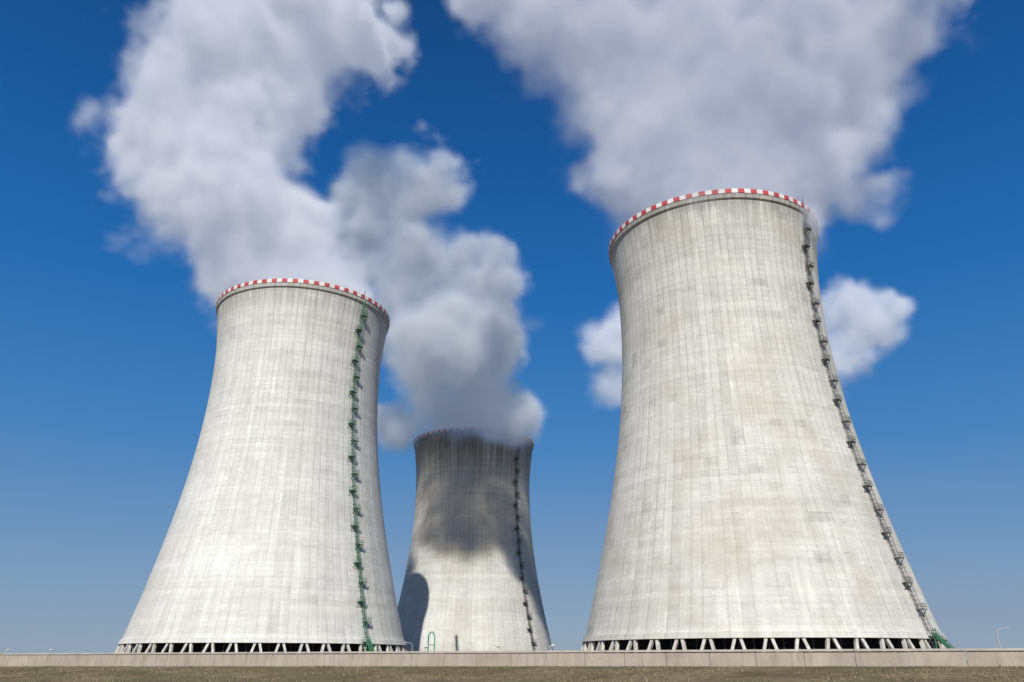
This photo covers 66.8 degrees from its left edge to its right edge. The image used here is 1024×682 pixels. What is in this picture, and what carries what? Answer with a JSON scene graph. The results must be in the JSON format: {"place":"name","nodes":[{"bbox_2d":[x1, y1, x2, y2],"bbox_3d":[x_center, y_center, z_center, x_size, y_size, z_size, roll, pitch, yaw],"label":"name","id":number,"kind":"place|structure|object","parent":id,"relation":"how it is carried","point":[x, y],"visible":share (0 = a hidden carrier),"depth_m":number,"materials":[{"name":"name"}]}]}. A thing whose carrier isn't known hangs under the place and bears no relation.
{"place":"outdoors","nodes":[
{"label":"outdoors","id":0,"kind":"place"},
{"bbox_2d":[0,661,1023,681],"bbox_3d":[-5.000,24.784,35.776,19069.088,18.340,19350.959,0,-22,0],"label":"ground","id":1,"kind":"structure","parent":0,"point":[535,674],"depth_m":41.16,"materials":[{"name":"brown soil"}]},
{"bbox_2d":[114,278,406,653],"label":"cooling tower","id":2,"kind":"structure","parent":1,"relation":"on","point":[275,540],"depth_m":238.31,"materials":[{"name":"concrete"}]},
{"bbox_2d":[427,632,434,650],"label":"pipe gantry","id":3,"kind":"object","parent":1,"relation":"on","point":[428,641],"visible":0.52,"depth_m":186.42,"materials":[{"name":"metal"}]},
{"bbox_2d":[393,427,552,652],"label":"cooling tower","id":4,"kind":"structure","parent":1,"relation":"on","point":[470,583],"depth_m":360.26,"materials":[{"name":"concrete"}]},
{"bbox_2d":[0,651,1023,665],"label":"concrete wall","id":5,"kind":"structure","parent":1,"relation":"on","point":[918,658],"depth_m":45.27,"materials":[{"name":"concrete"}]},
{"bbox_2d":[0,648,1023,654],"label":"coping","id":6,"kind":"object","parent":5,"relation":"on","point":[942,649],"visible":1,"depth_m":43.99,"materials":[{"name":"concrete"}]},
{"bbox_2d":[581,188,967,663],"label":"cooling tower","id":7,"kind":"structure","parent":1,"relation":"on","point":[747,510],"depth_m":186.86,"materials":[{"name":"concrete"}]},
{"bbox_2d":[996,627,1009,647],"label":"street lamp","id":8,"kind":"object","parent":1,"relation":"on","point":[997,634],"visible":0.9,"depth_m":112.35,"materials":[{"name":"grey metal"}]},
{"bbox_2d":[0,0,1023,658],"label":"sky","id":9,"kind":"structure","parent":0,"point":[472,167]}
]}

